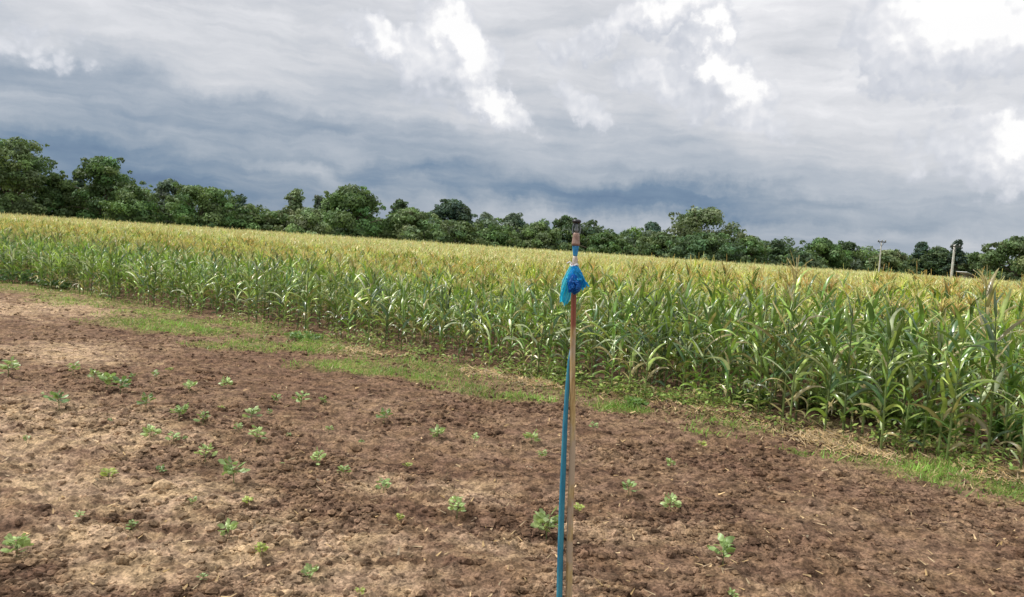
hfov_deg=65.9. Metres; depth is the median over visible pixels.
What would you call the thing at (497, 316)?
corn plant
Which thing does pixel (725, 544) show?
seedling
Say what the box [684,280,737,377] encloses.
corn plant
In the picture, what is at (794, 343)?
corn plant
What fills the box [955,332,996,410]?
corn plant
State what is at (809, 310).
corn plant
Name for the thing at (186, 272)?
corn plant
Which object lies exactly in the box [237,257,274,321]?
corn plant
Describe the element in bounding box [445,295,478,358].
corn plant
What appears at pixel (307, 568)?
seedling
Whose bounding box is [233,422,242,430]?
seedling
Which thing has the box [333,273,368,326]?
corn plant
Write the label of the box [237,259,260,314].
corn plant
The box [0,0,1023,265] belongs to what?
sky
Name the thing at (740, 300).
corn plant
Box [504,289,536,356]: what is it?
corn plant
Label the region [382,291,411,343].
corn plant
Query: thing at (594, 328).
corn plant
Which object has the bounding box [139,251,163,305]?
corn plant
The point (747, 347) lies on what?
corn plant
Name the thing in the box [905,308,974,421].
corn plant
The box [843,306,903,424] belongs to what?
corn plant
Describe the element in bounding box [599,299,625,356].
corn plant
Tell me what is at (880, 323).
corn plant
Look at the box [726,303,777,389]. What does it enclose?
corn plant
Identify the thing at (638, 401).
weed clump
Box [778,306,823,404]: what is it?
corn plant
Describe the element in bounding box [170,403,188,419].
seedling
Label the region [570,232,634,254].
bush
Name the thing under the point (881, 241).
utility pole
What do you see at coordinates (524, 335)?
corn plant
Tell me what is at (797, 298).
corn plant
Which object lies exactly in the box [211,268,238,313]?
corn plant
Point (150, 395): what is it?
seedling
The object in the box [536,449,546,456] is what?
seedling
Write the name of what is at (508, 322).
corn plant
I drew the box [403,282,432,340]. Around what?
corn plant
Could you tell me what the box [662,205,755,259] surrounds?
feathery tree
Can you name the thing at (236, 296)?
corn plant
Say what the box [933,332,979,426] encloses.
corn plant
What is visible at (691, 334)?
corn plant
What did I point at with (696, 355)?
corn plant
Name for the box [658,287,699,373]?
corn plant
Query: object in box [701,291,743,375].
corn plant
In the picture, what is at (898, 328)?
corn plant
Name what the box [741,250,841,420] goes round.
corn plant
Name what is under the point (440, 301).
corn plant
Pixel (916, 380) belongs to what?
corn plant
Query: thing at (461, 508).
seedling
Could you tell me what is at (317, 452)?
seedling
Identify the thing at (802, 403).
weed clump
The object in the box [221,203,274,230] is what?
bush
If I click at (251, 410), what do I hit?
seedling
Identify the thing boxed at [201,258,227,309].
corn plant
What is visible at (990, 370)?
corn plant
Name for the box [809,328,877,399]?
corn plant
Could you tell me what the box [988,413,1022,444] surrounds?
weed clump
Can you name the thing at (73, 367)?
seedling
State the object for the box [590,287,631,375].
corn plant
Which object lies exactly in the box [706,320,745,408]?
corn plant
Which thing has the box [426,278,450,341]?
corn plant
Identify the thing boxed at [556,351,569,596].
water hose
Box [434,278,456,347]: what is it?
corn plant
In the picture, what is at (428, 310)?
corn plant
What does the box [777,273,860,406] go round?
corn plant
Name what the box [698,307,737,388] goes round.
corn plant
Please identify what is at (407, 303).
corn plant
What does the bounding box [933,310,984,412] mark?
corn plant
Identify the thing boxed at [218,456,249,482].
seedling
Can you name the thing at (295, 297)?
corn plant
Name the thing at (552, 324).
corn plant
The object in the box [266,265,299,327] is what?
corn plant
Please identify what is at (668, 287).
corn plant
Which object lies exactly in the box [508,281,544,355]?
corn plant
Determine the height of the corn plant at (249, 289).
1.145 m
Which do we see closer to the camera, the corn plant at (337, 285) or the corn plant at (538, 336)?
the corn plant at (538, 336)
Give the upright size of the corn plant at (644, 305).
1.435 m
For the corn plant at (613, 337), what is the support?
on the ground at (260, 370)
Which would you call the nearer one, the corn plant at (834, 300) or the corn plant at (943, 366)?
the corn plant at (943, 366)
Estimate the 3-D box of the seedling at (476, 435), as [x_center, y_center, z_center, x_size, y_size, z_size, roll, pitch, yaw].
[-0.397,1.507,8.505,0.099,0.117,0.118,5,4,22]
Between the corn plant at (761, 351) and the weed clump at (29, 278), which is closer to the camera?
the corn plant at (761, 351)
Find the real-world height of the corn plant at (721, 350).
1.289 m
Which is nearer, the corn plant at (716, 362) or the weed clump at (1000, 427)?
the weed clump at (1000, 427)
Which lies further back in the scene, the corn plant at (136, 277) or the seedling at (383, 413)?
the corn plant at (136, 277)
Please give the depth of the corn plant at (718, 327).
11.86 m
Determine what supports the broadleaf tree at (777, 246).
on the ground at (260, 370)
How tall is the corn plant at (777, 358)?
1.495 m
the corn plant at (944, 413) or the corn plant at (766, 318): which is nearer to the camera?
the corn plant at (944, 413)
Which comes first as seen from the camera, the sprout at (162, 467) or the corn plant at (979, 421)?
the sprout at (162, 467)
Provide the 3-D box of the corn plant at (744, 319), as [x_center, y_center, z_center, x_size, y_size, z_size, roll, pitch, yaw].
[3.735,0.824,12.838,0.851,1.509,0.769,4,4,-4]
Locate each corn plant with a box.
[100,248,121,299]
[103,252,121,300]
[127,252,149,304]
[136,251,160,304]
[137,246,173,305]
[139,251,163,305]
[159,259,183,307]
[162,246,201,308]
[170,250,197,309]
[174,267,200,310]
[180,251,209,308]
[180,258,222,313]
[186,262,213,310]
[191,262,217,309]
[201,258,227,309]
[202,263,222,312]
[206,270,230,315]
[208,258,235,307]
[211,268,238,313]
[221,266,246,311]
[223,265,254,317]
[226,270,244,311]
[235,259,266,319]
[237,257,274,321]
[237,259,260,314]
[241,260,265,315]
[241,275,264,320]
[250,261,280,317]
[250,262,280,318]
[251,268,277,317]
[263,254,304,322]
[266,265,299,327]
[266,266,293,319]
[269,281,294,326]
[270,266,305,322]
[274,273,296,317]
[283,259,322,332]
[284,265,306,319]
[290,273,310,329]
[290,279,321,329]
[291,274,299,318]
[293,260,327,323]
[294,269,310,324]
[294,276,317,330]
[296,278,322,325]
[311,270,334,327]
[311,274,328,322]
[313,273,345,332]
[315,268,344,325]
[316,285,339,329]
[318,269,341,323]
[322,289,354,337]
[327,266,375,340]
[332,272,358,337]
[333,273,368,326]
[338,279,376,335]
[340,282,354,331]
[342,264,398,347]
[342,279,361,326]
[347,286,372,334]
[355,263,384,331]
[359,277,393,337]
[361,260,389,330]
[363,273,394,335]
[367,282,399,337]
[372,286,399,339]
[373,283,407,347]
[375,292,400,333]
[378,275,411,335]
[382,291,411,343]
[383,273,421,341]
[386,281,416,350]
[387,278,408,328]
[394,293,422,346]
[396,295,416,336]
[400,285,426,334]
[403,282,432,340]
[407,273,444,344]
[408,267,444,338]
[411,286,435,348]
[411,293,449,348]
[417,272,446,340]
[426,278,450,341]
[426,282,461,337]
[426,297,462,356]
[430,286,453,345]
[430,302,459,349]
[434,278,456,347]
[434,291,464,353]
[435,281,463,340]
[436,291,471,348]
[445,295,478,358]
[449,288,480,353]
[451,286,482,345]
[453,284,470,342]
[456,278,483,349]
[462,289,484,346]
[462,302,486,361]
[463,289,491,351]
[469,270,505,348]
[469,290,499,358]
[471,291,506,367]
[475,296,498,351]
[479,295,509,358]
[484,296,510,361]
[485,278,534,360]
[485,295,508,350]
[486,287,505,340]
[489,293,514,355]
[496,290,518,350]
[496,292,528,355]
[500,285,527,351]
[500,288,516,347]
[501,281,547,364]
[502,281,564,375]
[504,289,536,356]
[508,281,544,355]
[511,312,543,373]
[515,281,538,345]
[519,304,558,368]
[523,281,549,355]
[525,289,560,353]
[527,302,564,374]
[527,305,560,369]
[528,283,579,368]
[531,289,581,378]
[535,283,562,353]
[541,283,561,360]
[546,298,564,367]
[546,298,568,355]
[546,300,588,369]
[547,296,598,371]
[548,302,581,366]
[548,307,584,377]
[552,282,582,362]
[557,310,576,365]
[557,312,598,370]
[561,292,594,364]
[567,303,617,383]
[576,297,612,379]
[576,299,599,363]
[579,295,645,390]
[579,296,607,366]
[580,306,602,369]
[582,279,633,383]
[585,295,632,371]
[588,301,607,358]
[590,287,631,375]
[595,296,638,383]
[599,268,663,380]
[599,286,628,365]
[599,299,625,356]
[600,290,625,369]
[604,287,646,371]
[604,287,652,367]
[606,302,659,393]
[613,298,652,379]
[614,301,667,386]
[618,304,675,397]
[619,300,648,364]
[626,303,658,374]
[630,276,684,382]
[631,309,671,386]
[637,279,689,366]
[637,297,693,385]
[638,285,682,377]
[638,288,673,369]
[639,282,678,377]
[643,283,700,384]
[646,277,721,390]
[651,288,693,391]
[652,305,695,381]
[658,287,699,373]
[658,294,701,387]
[666,297,720,394]
[669,306,707,389]
[672,296,745,405]
[673,295,723,378]
[674,281,700,371]
[675,291,716,385]
[675,304,712,385]
[680,315,713,394]
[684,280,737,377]
[687,300,726,396]
[687,307,755,404]
[692,300,727,386]
[693,286,751,397]
[696,296,749,399]
[697,299,722,376]
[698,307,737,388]
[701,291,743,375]
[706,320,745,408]
[708,317,742,380]
[711,293,778,399]
[715,301,737,378]
[717,286,785,407]
[718,315,738,380]
[720,290,752,378]
[722,281,786,387]
[722,305,754,387]
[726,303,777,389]
[731,307,799,414]
[734,309,766,387]
[735,321,800,419]
[737,304,774,393]
[738,278,787,385]
[738,313,760,387]
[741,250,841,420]
[742,286,793,410]
[752,285,813,389]
[752,299,783,386]
[759,290,801,389]
[759,304,832,423]
[764,313,821,413]
[765,313,805,400]
[767,285,808,382]
[769,283,816,392]
[776,318,817,408]
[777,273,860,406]
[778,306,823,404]
[779,308,831,411]
[782,314,819,419]
[791,295,824,371]
[792,305,881,430]
[798,297,843,387]
[798,316,856,419]
[801,301,861,412]
[802,310,824,380]
[803,309,848,409]
[806,289,891,433]
[809,290,859,390]
[809,290,863,387]
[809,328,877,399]
[816,298,880,420]
[830,282,921,432]
[831,300,896,414]
[835,326,876,431]
[838,307,934,449]
[843,303,903,402]
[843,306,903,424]
[848,307,896,377]
[849,301,903,399]
[850,317,927,443]
[852,294,927,420]
[855,281,927,399]
[857,314,905,400]
[858,295,975,437]
[858,317,904,431]
[867,302,937,402]
[874,297,927,400]
[877,305,920,397]
[882,304,954,421]
[887,341,924,402]
[890,324,937,430]
[900,332,936,403]
[901,308,939,404]
[902,314,980,443]
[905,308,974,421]
[905,310,1001,454]
[905,335,965,452]
[908,332,956,399]
[911,301,1004,459]
[918,333,966,408]
[924,314,953,400]
[926,330,954,403]
[930,347,995,442]
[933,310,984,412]
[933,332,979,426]
[934,288,1023,463]
[934,319,1001,440]
[934,340,1001,439]
[945,323,1022,453]
[946,268,1023,445]
[954,309,1013,425]
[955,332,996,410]
[965,329,1020,444]
[967,299,1023,419]
[967,318,1020,436]
[968,341,1023,457]
[976,352,1022,435]
[979,337,1019,418]
[993,332,1023,456]
[996,324,1023,408]
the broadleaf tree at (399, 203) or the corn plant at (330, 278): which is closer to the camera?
the corn plant at (330, 278)
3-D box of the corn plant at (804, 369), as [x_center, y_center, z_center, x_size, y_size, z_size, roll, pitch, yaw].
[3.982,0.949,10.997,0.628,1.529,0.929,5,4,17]
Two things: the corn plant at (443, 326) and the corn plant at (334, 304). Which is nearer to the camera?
the corn plant at (443, 326)
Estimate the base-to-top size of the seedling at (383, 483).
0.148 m
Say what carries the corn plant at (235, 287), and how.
on the ground at (260, 370)
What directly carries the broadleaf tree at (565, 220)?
on the ground at (260, 370)
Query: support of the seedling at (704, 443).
on the ground at (260, 370)
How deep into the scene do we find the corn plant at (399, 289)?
16.87 m
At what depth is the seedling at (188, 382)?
10.24 m
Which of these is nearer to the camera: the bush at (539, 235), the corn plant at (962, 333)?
the corn plant at (962, 333)
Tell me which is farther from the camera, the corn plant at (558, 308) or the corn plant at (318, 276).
the corn plant at (318, 276)
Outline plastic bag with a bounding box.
[560,261,588,305]
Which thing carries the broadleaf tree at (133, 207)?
on the ground at (260, 370)
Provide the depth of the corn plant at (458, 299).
15.64 m
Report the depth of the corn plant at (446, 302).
14.99 m
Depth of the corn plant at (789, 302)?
12.91 m
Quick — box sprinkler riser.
[565,219,580,596]
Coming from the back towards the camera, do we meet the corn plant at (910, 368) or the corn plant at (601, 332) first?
the corn plant at (601, 332)
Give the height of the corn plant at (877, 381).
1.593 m
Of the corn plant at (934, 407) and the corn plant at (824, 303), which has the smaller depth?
the corn plant at (934, 407)
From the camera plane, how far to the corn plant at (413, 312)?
15.59 m
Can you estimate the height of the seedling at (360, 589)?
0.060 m
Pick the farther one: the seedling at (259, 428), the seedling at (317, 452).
the seedling at (259, 428)
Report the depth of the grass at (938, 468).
12.27 m
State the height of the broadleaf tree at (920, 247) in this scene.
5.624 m
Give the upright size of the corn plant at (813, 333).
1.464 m
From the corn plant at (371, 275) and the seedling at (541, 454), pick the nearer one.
the seedling at (541, 454)
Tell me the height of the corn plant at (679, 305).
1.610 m
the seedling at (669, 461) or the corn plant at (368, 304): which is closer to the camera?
the seedling at (669, 461)
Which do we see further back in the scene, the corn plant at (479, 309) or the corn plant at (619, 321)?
the corn plant at (479, 309)
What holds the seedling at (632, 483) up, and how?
on the ground at (260, 370)
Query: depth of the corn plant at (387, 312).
15.38 m
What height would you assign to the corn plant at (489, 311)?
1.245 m
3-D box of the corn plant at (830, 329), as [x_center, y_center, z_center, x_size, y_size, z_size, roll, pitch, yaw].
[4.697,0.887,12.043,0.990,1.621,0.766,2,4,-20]
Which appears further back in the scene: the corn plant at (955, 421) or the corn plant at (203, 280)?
the corn plant at (203, 280)
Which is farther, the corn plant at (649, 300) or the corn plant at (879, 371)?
the corn plant at (649, 300)
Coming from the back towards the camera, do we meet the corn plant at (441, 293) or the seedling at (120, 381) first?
the corn plant at (441, 293)
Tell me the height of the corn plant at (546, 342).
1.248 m
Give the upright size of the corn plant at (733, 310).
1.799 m
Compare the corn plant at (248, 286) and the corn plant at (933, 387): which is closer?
the corn plant at (933, 387)
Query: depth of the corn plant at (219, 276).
18.49 m
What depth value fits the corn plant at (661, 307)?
13.99 m
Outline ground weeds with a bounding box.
[26,281,1023,475]
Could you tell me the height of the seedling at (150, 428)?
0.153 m
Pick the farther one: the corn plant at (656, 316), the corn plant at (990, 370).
the corn plant at (656, 316)
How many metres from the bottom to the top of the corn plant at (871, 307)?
2.057 m
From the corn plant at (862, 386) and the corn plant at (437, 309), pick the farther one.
the corn plant at (437, 309)
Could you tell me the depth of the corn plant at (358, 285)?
16.82 m
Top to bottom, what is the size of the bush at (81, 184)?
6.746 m
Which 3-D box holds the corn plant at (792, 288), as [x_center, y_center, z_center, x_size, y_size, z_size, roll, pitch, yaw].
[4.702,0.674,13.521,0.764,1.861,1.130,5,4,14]
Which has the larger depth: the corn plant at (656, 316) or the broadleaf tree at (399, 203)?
the broadleaf tree at (399, 203)
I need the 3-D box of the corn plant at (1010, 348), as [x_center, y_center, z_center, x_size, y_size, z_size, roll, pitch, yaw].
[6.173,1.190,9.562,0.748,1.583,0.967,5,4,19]
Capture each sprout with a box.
[73,510,85,516]
[125,519,138,529]
[156,464,166,471]
[242,495,253,502]
[395,513,404,519]
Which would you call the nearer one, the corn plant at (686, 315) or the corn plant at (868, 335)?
the corn plant at (868, 335)
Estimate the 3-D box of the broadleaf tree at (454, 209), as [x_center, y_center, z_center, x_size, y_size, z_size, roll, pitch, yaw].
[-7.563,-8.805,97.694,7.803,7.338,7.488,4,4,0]
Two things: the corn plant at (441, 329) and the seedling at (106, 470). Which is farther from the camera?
the corn plant at (441, 329)
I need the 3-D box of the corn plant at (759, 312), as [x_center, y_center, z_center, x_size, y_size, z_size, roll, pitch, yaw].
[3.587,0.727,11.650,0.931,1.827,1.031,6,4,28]
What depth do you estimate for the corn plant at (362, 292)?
16.77 m
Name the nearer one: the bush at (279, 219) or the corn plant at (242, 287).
the corn plant at (242, 287)
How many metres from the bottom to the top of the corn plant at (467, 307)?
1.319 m
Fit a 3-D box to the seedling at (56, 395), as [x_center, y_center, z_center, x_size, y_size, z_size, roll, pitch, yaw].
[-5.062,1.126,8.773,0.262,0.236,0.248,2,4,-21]
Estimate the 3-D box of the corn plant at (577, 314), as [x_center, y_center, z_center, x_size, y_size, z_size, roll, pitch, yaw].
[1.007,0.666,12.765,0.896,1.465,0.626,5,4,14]
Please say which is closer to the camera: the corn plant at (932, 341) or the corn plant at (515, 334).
the corn plant at (932, 341)
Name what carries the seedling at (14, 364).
on the ground at (260, 370)
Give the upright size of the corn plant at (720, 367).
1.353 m
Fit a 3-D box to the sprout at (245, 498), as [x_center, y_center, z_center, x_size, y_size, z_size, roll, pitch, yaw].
[-2.076,1.594,6.201,0.090,0.082,0.104,3,4,-18]
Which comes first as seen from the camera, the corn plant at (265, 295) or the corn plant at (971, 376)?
the corn plant at (971, 376)
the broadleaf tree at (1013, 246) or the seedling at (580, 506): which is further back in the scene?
the broadleaf tree at (1013, 246)
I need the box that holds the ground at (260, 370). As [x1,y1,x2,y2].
[0,262,1023,596]
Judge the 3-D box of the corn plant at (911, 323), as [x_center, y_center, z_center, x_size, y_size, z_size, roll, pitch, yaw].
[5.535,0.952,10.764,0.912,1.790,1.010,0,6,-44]
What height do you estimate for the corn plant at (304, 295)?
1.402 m
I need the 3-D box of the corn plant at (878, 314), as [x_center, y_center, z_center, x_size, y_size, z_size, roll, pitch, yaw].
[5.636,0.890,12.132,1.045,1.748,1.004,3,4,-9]
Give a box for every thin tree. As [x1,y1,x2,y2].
[281,188,305,218]
[312,194,323,225]
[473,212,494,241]
[941,239,967,276]
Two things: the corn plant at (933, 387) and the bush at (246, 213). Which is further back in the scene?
the bush at (246, 213)
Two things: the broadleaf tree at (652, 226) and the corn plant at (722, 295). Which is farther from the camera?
the broadleaf tree at (652, 226)
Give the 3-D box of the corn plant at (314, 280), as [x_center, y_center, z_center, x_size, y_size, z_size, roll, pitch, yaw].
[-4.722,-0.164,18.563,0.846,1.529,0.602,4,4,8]
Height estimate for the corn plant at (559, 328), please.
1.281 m
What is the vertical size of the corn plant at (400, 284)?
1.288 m
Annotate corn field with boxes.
[0,211,1023,468]
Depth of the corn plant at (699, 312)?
13.94 m
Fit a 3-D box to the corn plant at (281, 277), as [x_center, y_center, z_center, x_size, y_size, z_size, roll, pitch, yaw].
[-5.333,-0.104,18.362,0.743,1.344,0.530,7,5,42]
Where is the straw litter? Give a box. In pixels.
[1,287,1023,596]
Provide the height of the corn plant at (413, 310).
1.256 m
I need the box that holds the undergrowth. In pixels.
[0,185,1019,276]
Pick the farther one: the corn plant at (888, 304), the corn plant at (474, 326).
the corn plant at (474, 326)
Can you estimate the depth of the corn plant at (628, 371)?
13.61 m
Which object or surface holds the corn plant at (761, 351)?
on the ground at (260, 370)
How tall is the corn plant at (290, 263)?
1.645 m
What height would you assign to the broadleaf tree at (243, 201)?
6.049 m
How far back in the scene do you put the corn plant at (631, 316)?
14.28 m
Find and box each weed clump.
[0,268,39,282]
[33,275,73,287]
[284,329,323,340]
[553,370,590,381]
[622,396,649,407]
[731,387,773,406]
[789,383,824,408]
[806,377,871,417]
[862,394,906,424]
[898,400,965,440]
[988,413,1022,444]
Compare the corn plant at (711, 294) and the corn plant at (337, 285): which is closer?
the corn plant at (711, 294)
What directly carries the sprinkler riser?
on the ground at (260, 370)
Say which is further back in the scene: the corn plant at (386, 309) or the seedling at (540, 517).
the corn plant at (386, 309)
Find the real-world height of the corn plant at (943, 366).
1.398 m
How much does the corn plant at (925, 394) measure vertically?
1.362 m
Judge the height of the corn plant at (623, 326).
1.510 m
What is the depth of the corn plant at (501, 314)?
14.31 m
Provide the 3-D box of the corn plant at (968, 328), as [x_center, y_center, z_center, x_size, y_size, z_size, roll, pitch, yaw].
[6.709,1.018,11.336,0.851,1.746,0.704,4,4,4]
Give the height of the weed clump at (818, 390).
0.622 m
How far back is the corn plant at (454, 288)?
16.51 m
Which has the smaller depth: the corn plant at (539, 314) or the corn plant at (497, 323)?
the corn plant at (539, 314)
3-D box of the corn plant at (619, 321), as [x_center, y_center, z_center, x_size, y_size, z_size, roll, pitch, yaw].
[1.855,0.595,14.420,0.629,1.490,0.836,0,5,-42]
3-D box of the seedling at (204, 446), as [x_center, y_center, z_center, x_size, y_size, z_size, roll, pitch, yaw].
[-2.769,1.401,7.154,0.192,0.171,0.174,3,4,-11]
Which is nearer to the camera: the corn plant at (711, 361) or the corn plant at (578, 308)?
the corn plant at (711, 361)
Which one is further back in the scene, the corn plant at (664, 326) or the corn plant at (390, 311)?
the corn plant at (390, 311)
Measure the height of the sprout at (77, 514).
0.066 m
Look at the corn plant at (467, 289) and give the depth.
16.53 m
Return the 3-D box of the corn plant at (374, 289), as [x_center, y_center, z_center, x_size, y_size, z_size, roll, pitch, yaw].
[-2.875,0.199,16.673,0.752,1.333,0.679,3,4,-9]
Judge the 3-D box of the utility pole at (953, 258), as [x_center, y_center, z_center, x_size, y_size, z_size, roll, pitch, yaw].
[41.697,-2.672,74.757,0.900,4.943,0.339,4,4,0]
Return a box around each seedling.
[0,356,19,376]
[0,533,33,556]
[43,389,69,409]
[67,361,80,370]
[87,368,103,378]
[98,372,119,389]
[100,468,118,479]
[109,376,131,391]
[136,392,155,407]
[140,424,161,436]
[165,431,180,439]
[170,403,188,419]
[182,379,197,391]
[193,411,210,421]
[194,443,217,461]
[217,518,237,538]
[218,376,232,385]
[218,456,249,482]
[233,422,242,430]
[242,406,261,420]
[248,425,265,441]
[254,542,269,556]
[271,393,281,404]
[291,391,309,407]
[300,563,318,577]
[310,448,325,466]
[337,465,350,472]
[354,586,364,596]
[375,477,391,492]
[376,407,392,422]
[429,424,445,440]
[448,495,465,518]
[471,432,478,442]
[523,429,541,443]
[530,506,558,538]
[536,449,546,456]
[574,502,584,510]
[621,479,637,494]
[660,492,681,511]
[666,458,675,466]
[697,440,706,446]
[707,533,735,564]
[727,587,739,596]
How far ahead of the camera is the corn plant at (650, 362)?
11.87 m
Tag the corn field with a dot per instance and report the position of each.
(56, 247)
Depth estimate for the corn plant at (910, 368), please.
11.78 m
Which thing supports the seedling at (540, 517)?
on the ground at (260, 370)
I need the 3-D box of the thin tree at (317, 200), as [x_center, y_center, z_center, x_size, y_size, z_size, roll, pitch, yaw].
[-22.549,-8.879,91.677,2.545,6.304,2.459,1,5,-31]
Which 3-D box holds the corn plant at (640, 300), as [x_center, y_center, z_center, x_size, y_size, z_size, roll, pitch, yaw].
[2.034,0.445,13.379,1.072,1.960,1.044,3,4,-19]
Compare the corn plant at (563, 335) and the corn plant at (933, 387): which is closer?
the corn plant at (933, 387)
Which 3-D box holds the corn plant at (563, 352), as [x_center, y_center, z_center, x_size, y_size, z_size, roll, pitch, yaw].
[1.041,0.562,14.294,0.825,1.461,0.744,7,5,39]
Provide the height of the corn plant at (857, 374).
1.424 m
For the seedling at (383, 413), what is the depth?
9.19 m
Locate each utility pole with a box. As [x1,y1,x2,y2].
[878,239,885,271]
[950,244,959,277]
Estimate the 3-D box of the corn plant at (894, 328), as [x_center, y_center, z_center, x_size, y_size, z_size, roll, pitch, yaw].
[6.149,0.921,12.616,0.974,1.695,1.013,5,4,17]
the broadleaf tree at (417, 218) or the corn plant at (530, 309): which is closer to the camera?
the corn plant at (530, 309)
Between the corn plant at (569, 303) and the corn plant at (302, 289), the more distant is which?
the corn plant at (302, 289)
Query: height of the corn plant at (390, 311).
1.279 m
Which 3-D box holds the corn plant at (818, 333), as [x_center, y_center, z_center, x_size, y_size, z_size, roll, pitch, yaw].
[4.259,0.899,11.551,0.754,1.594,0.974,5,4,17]
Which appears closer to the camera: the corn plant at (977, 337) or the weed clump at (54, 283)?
the corn plant at (977, 337)
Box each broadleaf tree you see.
[0,136,60,215]
[52,156,151,219]
[98,183,170,224]
[148,178,184,223]
[151,181,241,230]
[226,193,249,211]
[314,183,394,238]
[376,207,443,242]
[388,198,408,238]
[428,199,477,230]
[501,212,525,236]
[551,215,584,250]
[571,219,603,249]
[614,230,638,249]
[632,221,664,253]
[735,236,772,265]
[761,239,792,265]
[784,237,853,270]
[838,240,864,271]
[864,249,919,273]
[910,241,932,271]
[913,246,961,276]
[949,251,992,278]
[977,236,1023,281]
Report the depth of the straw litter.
9.73 m
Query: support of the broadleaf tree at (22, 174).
on the ground at (260, 370)
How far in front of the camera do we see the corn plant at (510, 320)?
14.23 m
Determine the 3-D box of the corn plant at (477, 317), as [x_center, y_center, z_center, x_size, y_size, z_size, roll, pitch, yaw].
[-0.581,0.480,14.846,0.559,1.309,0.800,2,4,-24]
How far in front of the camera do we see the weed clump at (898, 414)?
11.05 m
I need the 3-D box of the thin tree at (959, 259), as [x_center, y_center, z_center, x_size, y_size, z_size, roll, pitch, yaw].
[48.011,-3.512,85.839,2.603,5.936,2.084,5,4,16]
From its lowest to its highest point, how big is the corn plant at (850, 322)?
1.916 m
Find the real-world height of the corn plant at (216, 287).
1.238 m
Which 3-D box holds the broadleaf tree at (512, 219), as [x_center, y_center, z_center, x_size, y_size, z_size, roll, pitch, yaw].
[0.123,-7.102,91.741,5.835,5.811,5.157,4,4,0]
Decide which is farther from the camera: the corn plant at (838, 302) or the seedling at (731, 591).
the corn plant at (838, 302)
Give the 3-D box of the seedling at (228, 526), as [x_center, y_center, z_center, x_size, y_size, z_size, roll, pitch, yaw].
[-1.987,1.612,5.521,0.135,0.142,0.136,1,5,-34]
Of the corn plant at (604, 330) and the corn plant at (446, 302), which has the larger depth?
the corn plant at (446, 302)
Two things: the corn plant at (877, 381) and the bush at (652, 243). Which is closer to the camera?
the corn plant at (877, 381)
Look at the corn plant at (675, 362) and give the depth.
13.70 m
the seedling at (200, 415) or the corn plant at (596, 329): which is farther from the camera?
the corn plant at (596, 329)
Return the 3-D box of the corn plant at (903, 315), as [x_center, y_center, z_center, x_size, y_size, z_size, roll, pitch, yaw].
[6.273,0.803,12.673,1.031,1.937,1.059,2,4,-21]
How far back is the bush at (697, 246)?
77.09 m
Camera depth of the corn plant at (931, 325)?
12.24 m
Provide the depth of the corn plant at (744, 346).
11.64 m
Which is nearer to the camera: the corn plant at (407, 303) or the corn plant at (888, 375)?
the corn plant at (888, 375)
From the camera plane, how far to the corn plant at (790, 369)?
11.21 m
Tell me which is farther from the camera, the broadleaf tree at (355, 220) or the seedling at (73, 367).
the broadleaf tree at (355, 220)
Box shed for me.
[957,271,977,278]
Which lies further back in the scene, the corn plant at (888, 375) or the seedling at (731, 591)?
the corn plant at (888, 375)
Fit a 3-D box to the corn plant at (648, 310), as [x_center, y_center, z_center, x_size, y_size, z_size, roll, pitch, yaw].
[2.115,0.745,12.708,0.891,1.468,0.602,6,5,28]
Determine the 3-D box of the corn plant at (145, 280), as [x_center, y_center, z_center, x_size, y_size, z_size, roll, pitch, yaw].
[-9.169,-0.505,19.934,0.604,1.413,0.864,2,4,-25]
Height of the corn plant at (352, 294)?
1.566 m
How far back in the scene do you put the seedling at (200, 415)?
8.60 m
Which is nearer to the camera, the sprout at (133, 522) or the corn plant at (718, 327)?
the sprout at (133, 522)
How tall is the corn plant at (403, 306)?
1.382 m
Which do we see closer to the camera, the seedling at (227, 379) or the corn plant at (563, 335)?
the seedling at (227, 379)
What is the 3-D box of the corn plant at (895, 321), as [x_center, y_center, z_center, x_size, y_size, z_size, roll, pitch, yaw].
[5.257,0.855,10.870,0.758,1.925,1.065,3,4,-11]
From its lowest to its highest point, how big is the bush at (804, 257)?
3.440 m
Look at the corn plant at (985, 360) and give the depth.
9.66 m
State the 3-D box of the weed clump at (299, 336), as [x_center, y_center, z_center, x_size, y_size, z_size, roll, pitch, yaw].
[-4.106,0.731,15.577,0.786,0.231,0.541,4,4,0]
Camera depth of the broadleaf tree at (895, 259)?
84.93 m
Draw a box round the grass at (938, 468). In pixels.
[0,280,1023,507]
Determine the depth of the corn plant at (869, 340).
12.23 m
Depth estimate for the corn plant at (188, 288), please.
19.06 m
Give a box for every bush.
[31,172,72,217]
[70,170,88,200]
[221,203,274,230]
[259,210,290,233]
[283,207,336,235]
[397,225,423,241]
[416,220,492,245]
[476,224,517,246]
[506,221,568,252]
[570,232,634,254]
[629,231,686,258]
[649,231,751,263]
[766,250,829,268]
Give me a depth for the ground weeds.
11.70 m
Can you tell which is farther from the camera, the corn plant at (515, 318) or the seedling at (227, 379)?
the corn plant at (515, 318)
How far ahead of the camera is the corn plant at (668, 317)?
12.44 m
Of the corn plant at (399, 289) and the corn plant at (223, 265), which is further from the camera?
the corn plant at (223, 265)
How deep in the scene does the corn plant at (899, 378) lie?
11.40 m
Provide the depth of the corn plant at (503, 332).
15.21 m
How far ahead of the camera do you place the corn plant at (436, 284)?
16.87 m
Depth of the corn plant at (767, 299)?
13.20 m
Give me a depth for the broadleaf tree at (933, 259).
86.97 m
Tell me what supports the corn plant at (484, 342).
on the ground at (260, 370)
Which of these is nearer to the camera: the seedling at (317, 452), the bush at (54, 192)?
the seedling at (317, 452)
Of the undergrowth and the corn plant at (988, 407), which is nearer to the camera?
the corn plant at (988, 407)

